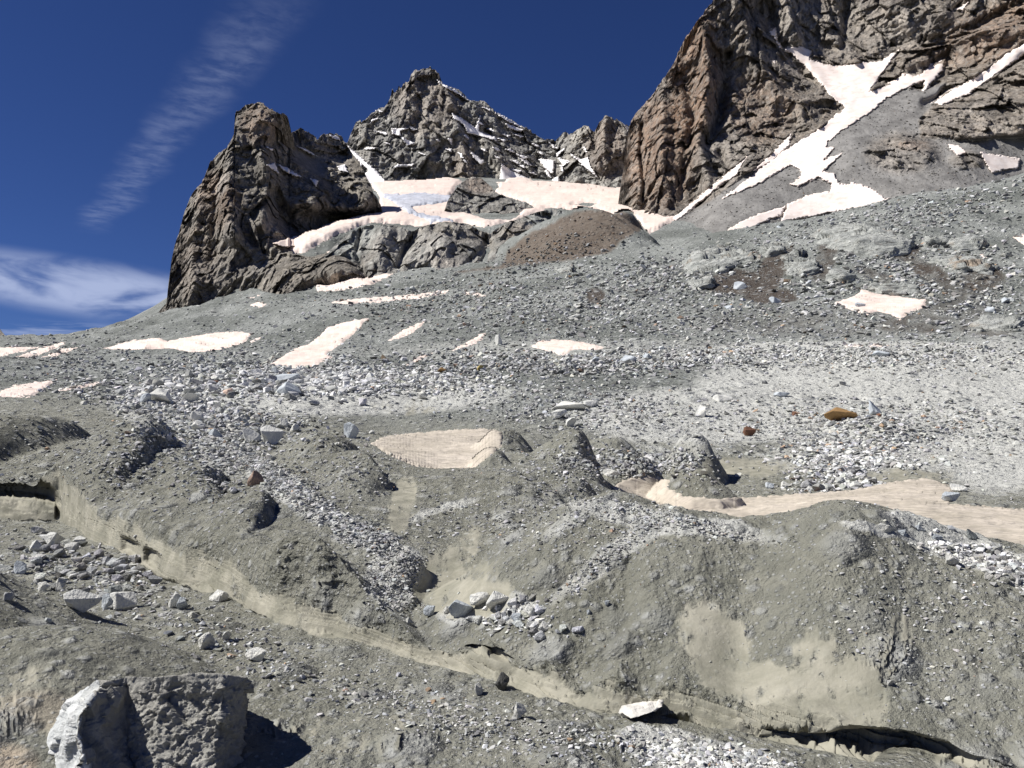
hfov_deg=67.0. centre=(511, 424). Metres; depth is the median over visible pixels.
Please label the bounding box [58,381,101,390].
snow patch
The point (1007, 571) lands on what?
rock
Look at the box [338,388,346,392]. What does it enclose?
rock
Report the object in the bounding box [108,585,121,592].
rock
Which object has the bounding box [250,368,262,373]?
rock
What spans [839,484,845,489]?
rock
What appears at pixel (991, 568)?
rock
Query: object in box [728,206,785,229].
snow patch
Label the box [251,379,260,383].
rock
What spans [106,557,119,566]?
rock
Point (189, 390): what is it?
rock
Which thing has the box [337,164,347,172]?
snow patch
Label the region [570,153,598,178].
snow patch
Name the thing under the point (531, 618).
rock
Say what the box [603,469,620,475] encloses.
rock
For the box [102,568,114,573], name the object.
rock
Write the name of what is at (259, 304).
snow patch
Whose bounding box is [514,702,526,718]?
rock
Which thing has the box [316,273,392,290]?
snow patch
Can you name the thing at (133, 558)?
rock
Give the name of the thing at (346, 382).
rock
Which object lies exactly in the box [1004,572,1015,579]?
rock
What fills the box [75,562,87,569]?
rock
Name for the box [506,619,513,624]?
rock
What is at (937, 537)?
rock
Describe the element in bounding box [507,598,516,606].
rock
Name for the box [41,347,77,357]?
snow patch
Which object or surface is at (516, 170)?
snow patch
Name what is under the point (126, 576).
rock
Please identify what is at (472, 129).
snow patch
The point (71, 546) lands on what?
rock
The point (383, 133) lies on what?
snow patch
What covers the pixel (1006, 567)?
rock
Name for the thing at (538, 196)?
snowfield
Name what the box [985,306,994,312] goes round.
rock
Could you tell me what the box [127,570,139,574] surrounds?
rock
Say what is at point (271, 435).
rock
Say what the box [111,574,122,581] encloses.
rock
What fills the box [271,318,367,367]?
snow patch
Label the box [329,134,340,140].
snow patch
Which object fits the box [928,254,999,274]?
bedrock slab
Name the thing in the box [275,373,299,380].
rock
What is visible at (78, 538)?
rock
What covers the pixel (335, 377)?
rock
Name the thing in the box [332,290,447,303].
snow patch
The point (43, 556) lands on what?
rock
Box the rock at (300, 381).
[294,379,303,383]
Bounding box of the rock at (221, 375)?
[216,374,224,377]
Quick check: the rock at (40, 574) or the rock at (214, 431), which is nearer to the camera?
the rock at (40, 574)
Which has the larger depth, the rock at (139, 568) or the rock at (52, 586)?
the rock at (139, 568)
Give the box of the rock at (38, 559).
[30,556,42,563]
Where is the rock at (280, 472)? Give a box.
[278,469,284,475]
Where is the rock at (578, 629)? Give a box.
[572,626,583,632]
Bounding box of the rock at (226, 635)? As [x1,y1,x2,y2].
[222,631,230,639]
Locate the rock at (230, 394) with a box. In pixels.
[226,392,234,397]
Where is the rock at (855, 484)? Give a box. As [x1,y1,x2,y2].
[850,481,860,486]
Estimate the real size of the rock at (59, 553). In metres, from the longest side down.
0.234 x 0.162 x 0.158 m
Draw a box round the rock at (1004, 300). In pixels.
[1001,297,1009,302]
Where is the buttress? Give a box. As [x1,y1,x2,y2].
[159,102,381,312]
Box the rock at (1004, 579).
[999,577,1009,582]
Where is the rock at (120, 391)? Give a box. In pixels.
[114,388,126,393]
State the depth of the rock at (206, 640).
8.06 m
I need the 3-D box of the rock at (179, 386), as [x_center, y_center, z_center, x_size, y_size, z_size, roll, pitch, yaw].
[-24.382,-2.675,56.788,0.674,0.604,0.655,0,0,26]
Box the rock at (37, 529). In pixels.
[31,526,45,532]
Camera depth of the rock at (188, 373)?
67.15 m
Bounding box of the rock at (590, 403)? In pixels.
[583,400,597,406]
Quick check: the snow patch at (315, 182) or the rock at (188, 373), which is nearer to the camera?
the rock at (188, 373)
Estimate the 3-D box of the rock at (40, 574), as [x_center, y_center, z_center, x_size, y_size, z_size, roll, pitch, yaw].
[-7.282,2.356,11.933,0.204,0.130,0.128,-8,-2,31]
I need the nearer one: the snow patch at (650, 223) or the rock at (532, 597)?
the rock at (532, 597)
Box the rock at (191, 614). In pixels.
[188,611,199,618]
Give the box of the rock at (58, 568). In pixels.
[54,566,66,571]
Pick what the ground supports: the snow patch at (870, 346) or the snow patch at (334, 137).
the snow patch at (870, 346)
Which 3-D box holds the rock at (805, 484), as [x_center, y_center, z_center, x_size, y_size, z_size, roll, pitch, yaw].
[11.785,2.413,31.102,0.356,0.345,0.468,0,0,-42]
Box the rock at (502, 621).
[498,618,505,624]
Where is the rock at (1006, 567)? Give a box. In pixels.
[1003,565,1013,571]
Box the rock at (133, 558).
[128,554,137,562]
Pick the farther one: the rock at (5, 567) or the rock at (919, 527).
the rock at (5, 567)
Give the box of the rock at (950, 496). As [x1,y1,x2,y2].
[941,492,959,501]
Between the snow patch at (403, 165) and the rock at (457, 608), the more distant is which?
the snow patch at (403, 165)
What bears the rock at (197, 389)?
on the rubble
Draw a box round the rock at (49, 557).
[45,554,54,559]
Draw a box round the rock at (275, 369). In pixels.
[271,367,278,373]
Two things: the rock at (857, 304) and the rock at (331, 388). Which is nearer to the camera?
the rock at (331, 388)
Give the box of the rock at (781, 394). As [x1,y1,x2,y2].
[773,392,789,396]
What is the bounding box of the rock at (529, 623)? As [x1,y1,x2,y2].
[526,620,534,628]
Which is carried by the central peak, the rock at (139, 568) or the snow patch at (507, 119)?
the snow patch at (507, 119)
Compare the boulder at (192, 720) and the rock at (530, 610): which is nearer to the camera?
the boulder at (192, 720)
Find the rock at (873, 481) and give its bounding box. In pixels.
[868,478,876,483]
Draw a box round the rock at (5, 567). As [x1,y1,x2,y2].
[0,565,11,570]
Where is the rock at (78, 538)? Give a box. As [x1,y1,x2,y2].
[73,536,86,541]
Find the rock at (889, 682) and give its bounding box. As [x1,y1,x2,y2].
[887,680,893,685]
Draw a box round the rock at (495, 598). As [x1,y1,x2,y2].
[486,591,508,608]
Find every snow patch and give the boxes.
[0,347,37,356]
[0,379,56,397]
[16,342,63,357]
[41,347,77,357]
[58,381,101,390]
[106,331,249,351]
[250,302,269,307]
[266,163,278,172]
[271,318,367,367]
[273,236,328,252]
[279,165,300,176]
[297,146,317,156]
[310,178,317,185]
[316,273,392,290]
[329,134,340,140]
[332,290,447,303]
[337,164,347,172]
[345,142,384,182]
[370,428,502,468]
[374,130,387,135]
[388,321,423,340]
[391,128,408,135]
[394,164,413,167]
[401,137,414,145]
[407,353,432,364]
[436,78,469,100]
[451,112,496,140]
[451,333,484,351]
[470,151,485,164]
[495,111,522,127]
[500,163,528,178]
[505,123,523,132]
[511,168,522,172]
[532,339,603,354]
[538,158,554,173]
[556,148,564,156]
[557,157,569,166]
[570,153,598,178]
[612,475,1023,544]
[632,211,673,233]
[673,156,747,220]
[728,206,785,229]
[752,133,791,170]
[835,289,925,320]
[845,344,888,347]
[931,44,1023,104]
[948,144,966,155]
[954,1,968,11]
[980,152,1020,172]
[1013,234,1023,244]
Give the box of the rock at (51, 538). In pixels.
[43,532,64,544]
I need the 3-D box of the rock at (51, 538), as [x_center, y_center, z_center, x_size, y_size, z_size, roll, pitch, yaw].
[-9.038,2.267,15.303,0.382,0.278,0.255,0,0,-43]
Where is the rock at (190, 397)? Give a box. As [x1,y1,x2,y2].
[182,393,199,401]
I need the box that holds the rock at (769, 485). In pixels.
[765,482,773,487]
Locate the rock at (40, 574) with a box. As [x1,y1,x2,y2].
[34,573,45,580]
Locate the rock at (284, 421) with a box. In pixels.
[280,418,287,426]
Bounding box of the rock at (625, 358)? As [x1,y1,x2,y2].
[620,355,636,361]
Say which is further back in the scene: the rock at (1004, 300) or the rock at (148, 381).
the rock at (1004, 300)
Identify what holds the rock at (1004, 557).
on the rubble
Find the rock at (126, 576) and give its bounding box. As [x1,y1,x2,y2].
[119,572,130,580]
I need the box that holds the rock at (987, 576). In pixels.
[984,573,993,579]
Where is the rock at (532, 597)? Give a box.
[528,594,534,600]
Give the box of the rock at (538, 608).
[535,604,543,612]
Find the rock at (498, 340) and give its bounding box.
[495,335,501,344]
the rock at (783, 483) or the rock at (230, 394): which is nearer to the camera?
the rock at (783, 483)
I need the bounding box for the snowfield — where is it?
[290,177,656,253]
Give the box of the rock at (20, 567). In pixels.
[13,561,26,573]
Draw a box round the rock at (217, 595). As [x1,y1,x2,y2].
[209,589,228,601]
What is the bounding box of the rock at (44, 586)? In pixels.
[38,581,50,591]
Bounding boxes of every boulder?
[47,672,253,767]
[618,700,663,717]
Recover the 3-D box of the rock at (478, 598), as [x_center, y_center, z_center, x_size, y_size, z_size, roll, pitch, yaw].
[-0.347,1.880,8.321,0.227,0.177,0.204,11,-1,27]
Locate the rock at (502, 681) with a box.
[495,672,508,689]
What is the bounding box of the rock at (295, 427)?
[290,424,299,431]
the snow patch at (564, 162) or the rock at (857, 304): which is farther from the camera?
the snow patch at (564, 162)
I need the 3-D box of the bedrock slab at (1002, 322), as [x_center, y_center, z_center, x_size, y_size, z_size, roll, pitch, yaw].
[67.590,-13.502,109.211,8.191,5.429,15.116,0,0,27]
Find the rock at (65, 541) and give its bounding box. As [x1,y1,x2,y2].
[60,538,71,545]
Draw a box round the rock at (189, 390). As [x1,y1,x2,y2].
[184,388,194,393]
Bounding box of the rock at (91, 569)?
[86,566,96,572]
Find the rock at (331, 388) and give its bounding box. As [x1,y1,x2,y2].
[326,385,337,391]
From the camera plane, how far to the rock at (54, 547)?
14.10 m
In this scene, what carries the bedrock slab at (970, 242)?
on the ground
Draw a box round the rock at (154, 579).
[148,575,162,583]
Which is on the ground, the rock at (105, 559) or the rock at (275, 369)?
the rock at (275, 369)
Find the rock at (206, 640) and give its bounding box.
[198,632,215,648]
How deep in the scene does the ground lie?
9.48 m
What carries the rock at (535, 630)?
on the ground
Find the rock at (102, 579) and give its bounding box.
[98,577,110,581]
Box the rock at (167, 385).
[164,382,175,388]
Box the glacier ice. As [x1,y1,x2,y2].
[382,192,452,223]
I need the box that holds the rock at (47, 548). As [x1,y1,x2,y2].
[40,545,52,551]
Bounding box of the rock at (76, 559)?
[71,557,81,562]
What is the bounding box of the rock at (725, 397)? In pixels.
[712,394,732,401]
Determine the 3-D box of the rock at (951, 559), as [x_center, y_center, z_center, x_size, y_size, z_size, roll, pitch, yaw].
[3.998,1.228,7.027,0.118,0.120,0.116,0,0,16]
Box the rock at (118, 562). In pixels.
[113,559,125,566]
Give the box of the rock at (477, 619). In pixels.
[471,615,481,624]
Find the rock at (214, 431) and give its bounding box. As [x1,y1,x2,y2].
[209,428,220,436]
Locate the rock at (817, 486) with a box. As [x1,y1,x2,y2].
[812,484,823,490]
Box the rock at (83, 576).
[76,572,89,579]
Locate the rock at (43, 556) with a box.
[34,554,45,559]
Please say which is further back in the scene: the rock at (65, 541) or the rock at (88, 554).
the rock at (65, 541)
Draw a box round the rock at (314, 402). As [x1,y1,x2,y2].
[308,399,319,404]
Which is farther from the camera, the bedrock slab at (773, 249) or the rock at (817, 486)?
the bedrock slab at (773, 249)
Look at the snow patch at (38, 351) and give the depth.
183.97 m
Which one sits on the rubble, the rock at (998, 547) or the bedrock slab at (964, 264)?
the rock at (998, 547)
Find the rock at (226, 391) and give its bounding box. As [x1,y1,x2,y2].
[223,388,232,393]
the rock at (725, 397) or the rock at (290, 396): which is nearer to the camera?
the rock at (290, 396)
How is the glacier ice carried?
on the snowfield
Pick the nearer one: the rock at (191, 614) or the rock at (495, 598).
the rock at (495, 598)
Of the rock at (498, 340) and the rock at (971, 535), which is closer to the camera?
the rock at (971, 535)
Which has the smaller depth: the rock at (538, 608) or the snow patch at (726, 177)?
the rock at (538, 608)
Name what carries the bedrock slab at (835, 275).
on the ground
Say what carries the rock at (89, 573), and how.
on the ground
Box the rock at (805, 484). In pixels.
[800,480,811,487]
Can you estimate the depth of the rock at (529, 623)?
7.53 m
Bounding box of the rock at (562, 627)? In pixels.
[559,624,566,631]
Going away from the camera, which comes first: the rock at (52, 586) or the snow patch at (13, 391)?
the rock at (52, 586)
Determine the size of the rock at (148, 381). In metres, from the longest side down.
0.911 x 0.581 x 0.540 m
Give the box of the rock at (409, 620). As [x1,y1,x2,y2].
[406,617,413,623]
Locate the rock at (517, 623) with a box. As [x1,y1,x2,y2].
[512,619,523,627]
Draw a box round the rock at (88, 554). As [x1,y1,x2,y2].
[82,552,91,558]
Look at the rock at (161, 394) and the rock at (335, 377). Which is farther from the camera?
the rock at (335, 377)
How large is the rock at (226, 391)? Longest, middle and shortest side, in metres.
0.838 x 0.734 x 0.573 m
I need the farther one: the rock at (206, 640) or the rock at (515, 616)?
the rock at (206, 640)
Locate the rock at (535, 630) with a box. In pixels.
[527,626,538,634]
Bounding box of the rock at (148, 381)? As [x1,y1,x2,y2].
[143,379,151,383]
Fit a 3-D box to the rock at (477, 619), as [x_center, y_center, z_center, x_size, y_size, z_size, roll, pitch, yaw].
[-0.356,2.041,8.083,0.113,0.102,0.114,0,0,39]
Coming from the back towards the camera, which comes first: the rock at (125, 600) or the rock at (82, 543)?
the rock at (82, 543)
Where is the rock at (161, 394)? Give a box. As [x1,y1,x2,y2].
[150,388,171,402]
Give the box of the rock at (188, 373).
[185,370,193,377]
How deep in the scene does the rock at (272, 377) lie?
74.34 m
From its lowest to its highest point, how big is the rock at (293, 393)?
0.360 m
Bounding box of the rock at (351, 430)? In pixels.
[344,422,358,438]
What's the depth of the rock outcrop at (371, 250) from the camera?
329.73 m
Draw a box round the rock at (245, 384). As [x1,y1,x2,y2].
[239,382,248,386]
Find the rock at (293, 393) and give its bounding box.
[288,391,298,395]
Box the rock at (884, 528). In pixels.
[877,523,892,532]
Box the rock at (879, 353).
[871,350,889,356]
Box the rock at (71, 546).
[64,542,78,550]
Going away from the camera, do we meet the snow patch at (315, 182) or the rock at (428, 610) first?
the rock at (428, 610)
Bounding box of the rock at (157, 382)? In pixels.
[152,379,164,385]
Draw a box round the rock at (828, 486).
[822,484,833,489]
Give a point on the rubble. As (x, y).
(424, 378)
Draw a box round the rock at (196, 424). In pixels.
[190,420,205,429]
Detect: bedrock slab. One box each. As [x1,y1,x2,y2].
[554,262,576,273]
[681,244,761,276]
[687,275,715,289]
[759,241,787,257]
[780,249,819,276]
[809,221,914,256]
[825,268,856,282]
[868,281,926,295]
[921,234,948,247]
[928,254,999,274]
[947,234,987,251]
[970,314,1023,331]
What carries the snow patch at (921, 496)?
on the ground
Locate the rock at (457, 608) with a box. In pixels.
[448,600,472,616]
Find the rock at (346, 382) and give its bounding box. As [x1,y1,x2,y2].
[342,380,349,386]
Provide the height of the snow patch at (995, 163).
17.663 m
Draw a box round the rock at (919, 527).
[915,525,925,530]
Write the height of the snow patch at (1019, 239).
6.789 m
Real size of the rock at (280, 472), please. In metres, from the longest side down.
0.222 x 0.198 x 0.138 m
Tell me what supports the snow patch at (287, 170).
on the buttress
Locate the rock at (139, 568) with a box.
[132,565,145,570]
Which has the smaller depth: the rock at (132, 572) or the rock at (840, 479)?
the rock at (132, 572)
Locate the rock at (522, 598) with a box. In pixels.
[519,594,525,602]
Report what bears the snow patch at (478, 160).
on the central peak
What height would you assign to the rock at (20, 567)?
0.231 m
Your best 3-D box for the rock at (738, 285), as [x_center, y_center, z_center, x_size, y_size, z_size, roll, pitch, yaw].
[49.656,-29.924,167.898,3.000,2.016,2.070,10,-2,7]
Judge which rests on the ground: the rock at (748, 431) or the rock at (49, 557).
the rock at (748, 431)
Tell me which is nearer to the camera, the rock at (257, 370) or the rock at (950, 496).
the rock at (950, 496)
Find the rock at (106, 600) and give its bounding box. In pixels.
[101,593,111,609]
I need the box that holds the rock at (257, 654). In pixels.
[245,647,266,661]
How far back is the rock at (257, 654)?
7.77 m
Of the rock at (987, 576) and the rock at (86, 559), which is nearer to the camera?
the rock at (987, 576)
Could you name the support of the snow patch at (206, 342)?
on the ground
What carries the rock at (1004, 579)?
on the rubble
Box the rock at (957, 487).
[950,483,967,491]
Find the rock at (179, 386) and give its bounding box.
[173,384,185,389]
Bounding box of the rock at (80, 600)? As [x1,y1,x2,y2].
[63,589,100,612]
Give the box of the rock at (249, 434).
[242,428,260,441]
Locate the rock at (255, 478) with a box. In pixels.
[247,470,263,485]
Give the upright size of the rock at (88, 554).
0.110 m
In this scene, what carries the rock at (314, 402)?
on the ground
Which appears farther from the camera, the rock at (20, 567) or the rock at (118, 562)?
the rock at (118, 562)
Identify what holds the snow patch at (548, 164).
on the central peak
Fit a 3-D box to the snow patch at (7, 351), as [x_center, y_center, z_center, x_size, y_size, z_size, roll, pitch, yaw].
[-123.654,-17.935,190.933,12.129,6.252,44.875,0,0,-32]
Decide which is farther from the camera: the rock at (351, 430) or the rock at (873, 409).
the rock at (873, 409)
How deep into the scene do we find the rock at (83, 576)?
12.11 m
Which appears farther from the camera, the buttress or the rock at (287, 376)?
the buttress
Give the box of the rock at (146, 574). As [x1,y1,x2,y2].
[142,572,153,578]
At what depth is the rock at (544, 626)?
7.42 m
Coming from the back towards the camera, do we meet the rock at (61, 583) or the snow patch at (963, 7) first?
the snow patch at (963, 7)
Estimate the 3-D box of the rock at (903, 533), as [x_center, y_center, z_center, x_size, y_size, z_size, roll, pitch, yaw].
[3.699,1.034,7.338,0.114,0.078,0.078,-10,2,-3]
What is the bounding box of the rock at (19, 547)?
[13,545,25,549]
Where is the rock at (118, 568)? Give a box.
[113,566,122,571]
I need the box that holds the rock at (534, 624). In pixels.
[529,621,538,628]
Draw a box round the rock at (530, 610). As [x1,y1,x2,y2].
[525,604,535,616]
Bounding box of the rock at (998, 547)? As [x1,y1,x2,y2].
[992,545,1002,551]
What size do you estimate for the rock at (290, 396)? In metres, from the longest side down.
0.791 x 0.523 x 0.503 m
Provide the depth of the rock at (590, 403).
55.24 m
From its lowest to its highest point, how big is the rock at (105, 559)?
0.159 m
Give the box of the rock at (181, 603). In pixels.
[176,597,187,608]
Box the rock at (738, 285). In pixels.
[733,281,747,289]
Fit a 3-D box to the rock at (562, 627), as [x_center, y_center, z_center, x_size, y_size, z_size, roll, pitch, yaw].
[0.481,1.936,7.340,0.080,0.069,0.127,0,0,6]
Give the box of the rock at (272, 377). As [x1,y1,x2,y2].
[268,375,276,380]
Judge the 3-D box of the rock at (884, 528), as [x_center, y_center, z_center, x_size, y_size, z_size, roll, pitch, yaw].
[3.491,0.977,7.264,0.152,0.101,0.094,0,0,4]
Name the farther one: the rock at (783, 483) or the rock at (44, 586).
the rock at (783, 483)
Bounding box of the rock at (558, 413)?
[551,409,566,418]
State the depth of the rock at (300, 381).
68.44 m
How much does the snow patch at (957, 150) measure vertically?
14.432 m
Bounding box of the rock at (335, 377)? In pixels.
[329,375,339,380]
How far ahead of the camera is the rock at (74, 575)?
12.13 m
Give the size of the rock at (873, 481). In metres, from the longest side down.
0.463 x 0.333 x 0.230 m
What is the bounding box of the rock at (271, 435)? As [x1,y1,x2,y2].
[260,425,283,444]
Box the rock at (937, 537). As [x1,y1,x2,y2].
[932,534,942,540]
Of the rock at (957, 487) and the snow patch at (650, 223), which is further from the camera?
the snow patch at (650, 223)
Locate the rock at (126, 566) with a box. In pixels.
[118,564,129,569]
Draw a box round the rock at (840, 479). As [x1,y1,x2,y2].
[836,477,844,482]
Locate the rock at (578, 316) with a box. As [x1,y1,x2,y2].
[568,314,580,319]
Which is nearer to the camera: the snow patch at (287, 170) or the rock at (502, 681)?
the rock at (502, 681)
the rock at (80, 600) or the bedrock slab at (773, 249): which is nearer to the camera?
the rock at (80, 600)
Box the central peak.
[346,66,629,187]
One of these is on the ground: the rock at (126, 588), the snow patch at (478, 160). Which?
the rock at (126, 588)
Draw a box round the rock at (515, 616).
[510,613,520,620]
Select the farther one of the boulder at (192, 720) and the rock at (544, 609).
the rock at (544, 609)
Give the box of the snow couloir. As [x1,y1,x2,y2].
[722,27,945,220]
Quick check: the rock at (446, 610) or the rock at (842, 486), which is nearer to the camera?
the rock at (446, 610)
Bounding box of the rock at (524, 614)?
[520,610,529,617]
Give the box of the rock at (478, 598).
[470,592,489,605]
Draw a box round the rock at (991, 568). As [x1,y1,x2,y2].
[986,566,995,570]
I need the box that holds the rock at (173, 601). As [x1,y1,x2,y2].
[168,591,180,607]
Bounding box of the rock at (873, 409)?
[869,400,880,414]
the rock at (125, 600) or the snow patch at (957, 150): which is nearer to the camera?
the rock at (125, 600)
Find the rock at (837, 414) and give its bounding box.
[824,407,857,420]
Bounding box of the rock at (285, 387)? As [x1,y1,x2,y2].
[277,382,300,393]
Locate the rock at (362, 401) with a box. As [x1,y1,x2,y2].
[359,398,367,404]
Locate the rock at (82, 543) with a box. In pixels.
[78,541,87,545]
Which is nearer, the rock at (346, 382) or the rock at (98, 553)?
the rock at (98, 553)
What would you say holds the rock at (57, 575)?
on the rubble
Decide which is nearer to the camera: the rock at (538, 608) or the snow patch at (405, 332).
the rock at (538, 608)
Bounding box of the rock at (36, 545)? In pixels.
[29,540,41,551]
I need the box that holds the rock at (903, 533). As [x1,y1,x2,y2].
[898,529,906,536]
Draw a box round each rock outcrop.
[324,209,561,277]
[444,177,533,213]
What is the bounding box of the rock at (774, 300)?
[769,297,781,302]
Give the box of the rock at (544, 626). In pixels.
[538,621,548,630]
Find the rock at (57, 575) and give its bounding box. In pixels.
[54,572,64,578]
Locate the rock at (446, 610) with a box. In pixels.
[444,606,448,613]
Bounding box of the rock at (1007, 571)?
[998,570,1011,573]
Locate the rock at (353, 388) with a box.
[349,386,356,391]
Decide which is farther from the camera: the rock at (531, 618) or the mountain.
the mountain
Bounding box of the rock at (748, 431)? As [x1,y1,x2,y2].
[743,426,755,435]
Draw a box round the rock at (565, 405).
[551,401,585,409]
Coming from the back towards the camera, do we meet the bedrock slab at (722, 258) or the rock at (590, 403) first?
the bedrock slab at (722, 258)
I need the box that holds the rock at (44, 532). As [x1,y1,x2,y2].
[37,531,49,534]
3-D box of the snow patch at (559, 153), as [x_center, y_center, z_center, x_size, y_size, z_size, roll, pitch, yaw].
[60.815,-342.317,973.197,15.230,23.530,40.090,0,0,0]
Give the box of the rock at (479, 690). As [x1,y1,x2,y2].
[475,682,483,695]
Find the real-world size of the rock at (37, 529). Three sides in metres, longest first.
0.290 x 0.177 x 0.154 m
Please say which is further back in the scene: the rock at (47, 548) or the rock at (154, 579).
the rock at (47, 548)
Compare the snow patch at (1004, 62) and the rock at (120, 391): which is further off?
the snow patch at (1004, 62)
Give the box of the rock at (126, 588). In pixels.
[122,585,132,591]
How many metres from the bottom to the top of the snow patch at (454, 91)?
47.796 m
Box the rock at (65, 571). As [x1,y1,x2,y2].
[60,569,70,575]
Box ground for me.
[0,173,1023,767]
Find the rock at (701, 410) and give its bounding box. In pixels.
[695,405,706,417]
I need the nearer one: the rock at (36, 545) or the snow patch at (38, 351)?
the rock at (36, 545)
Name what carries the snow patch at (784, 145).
on the mountain
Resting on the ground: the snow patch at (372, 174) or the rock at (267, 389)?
the rock at (267, 389)
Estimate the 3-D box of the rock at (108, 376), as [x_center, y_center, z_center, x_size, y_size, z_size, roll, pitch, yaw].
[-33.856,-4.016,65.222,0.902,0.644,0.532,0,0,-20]
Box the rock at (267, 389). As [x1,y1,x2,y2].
[263,387,271,391]
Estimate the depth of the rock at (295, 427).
33.85 m
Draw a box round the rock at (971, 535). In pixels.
[967,529,977,539]
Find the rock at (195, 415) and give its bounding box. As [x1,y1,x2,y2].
[190,411,203,420]
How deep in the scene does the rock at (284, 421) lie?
35.25 m
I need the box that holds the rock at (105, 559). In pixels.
[102,556,110,564]
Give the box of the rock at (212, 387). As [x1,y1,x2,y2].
[207,384,218,391]
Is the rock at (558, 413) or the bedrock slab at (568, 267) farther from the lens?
the bedrock slab at (568, 267)
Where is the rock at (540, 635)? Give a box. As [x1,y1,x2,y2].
[534,630,545,640]
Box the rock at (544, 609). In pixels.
[534,606,546,614]
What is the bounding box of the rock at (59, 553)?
[53,548,65,557]
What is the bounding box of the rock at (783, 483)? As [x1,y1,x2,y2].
[781,481,790,486]
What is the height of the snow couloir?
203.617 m
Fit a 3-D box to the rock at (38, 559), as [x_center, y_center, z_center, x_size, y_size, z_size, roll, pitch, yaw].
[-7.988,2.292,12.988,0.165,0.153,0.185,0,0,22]
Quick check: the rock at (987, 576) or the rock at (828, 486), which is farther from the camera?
the rock at (828, 486)
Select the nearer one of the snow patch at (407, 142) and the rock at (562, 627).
the rock at (562, 627)
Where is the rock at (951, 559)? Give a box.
[945,553,958,564]
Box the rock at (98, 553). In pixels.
[94,549,104,557]
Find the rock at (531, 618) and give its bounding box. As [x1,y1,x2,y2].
[529,615,538,620]
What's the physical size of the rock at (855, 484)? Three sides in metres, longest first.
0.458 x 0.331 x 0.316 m
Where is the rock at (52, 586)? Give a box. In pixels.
[49,583,56,589]
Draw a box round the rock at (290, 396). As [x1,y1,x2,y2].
[285,394,296,399]
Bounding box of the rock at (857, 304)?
[855,302,865,306]
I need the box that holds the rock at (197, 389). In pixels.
[194,386,203,392]
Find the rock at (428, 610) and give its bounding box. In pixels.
[423,605,434,615]
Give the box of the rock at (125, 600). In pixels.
[110,592,137,609]
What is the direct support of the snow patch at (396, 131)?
on the central peak
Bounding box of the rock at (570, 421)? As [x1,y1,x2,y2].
[566,418,576,425]
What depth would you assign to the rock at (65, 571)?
12.30 m
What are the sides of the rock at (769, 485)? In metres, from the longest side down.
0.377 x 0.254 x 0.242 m
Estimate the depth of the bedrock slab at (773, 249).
197.28 m
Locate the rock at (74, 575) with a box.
[68,573,77,578]
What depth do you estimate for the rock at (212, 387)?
55.80 m
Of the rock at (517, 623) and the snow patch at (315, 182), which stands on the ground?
the rock at (517, 623)
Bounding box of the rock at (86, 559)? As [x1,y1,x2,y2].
[82,557,92,562]
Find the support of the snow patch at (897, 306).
on the ground
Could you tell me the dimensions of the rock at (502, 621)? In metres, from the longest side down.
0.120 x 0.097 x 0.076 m
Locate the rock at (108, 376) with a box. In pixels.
[105,373,114,378]
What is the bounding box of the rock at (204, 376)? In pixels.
[198,373,206,378]
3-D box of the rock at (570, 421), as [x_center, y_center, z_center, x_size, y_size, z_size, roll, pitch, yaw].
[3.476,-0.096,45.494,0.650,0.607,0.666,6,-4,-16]
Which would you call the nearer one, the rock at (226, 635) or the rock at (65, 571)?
the rock at (226, 635)
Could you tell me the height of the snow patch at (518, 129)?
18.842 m
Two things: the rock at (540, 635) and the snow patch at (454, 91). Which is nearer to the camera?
the rock at (540, 635)
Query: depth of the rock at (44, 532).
16.20 m
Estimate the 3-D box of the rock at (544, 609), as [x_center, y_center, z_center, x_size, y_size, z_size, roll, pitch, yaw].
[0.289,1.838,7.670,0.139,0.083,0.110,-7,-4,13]
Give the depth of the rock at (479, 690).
6.79 m
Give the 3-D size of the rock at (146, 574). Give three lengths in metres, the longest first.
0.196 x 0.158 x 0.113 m
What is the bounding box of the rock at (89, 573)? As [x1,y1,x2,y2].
[79,571,92,576]
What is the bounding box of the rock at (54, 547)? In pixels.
[50,544,63,550]
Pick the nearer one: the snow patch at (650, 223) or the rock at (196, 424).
the rock at (196, 424)
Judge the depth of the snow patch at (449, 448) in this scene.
28.99 m
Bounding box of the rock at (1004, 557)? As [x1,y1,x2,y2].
[999,555,1008,559]
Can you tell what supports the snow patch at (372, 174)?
on the central peak
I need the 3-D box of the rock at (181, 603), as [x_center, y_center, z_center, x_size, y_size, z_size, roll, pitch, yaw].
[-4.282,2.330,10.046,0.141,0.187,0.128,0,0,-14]
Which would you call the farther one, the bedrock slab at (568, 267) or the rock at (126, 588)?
the bedrock slab at (568, 267)
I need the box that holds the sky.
[0,0,712,334]
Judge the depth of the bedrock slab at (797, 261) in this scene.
176.46 m
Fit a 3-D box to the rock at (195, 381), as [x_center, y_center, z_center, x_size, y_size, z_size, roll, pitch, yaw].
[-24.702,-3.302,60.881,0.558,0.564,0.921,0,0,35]
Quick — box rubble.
[0,86,1023,767]
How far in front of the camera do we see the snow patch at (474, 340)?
112.45 m
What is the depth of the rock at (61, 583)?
11.09 m
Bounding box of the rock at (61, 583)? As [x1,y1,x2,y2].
[55,577,66,591]
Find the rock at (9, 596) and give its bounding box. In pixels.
[3,592,14,600]
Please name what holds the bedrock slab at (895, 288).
on the ground
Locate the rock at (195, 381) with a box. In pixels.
[191,379,203,383]
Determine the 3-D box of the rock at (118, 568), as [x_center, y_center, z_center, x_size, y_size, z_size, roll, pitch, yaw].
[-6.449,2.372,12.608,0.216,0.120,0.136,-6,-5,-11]
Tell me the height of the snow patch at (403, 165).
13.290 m
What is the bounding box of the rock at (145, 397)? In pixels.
[140,393,150,402]
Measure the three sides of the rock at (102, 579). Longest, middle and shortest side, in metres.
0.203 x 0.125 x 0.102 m
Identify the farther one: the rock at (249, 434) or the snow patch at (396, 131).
the snow patch at (396, 131)

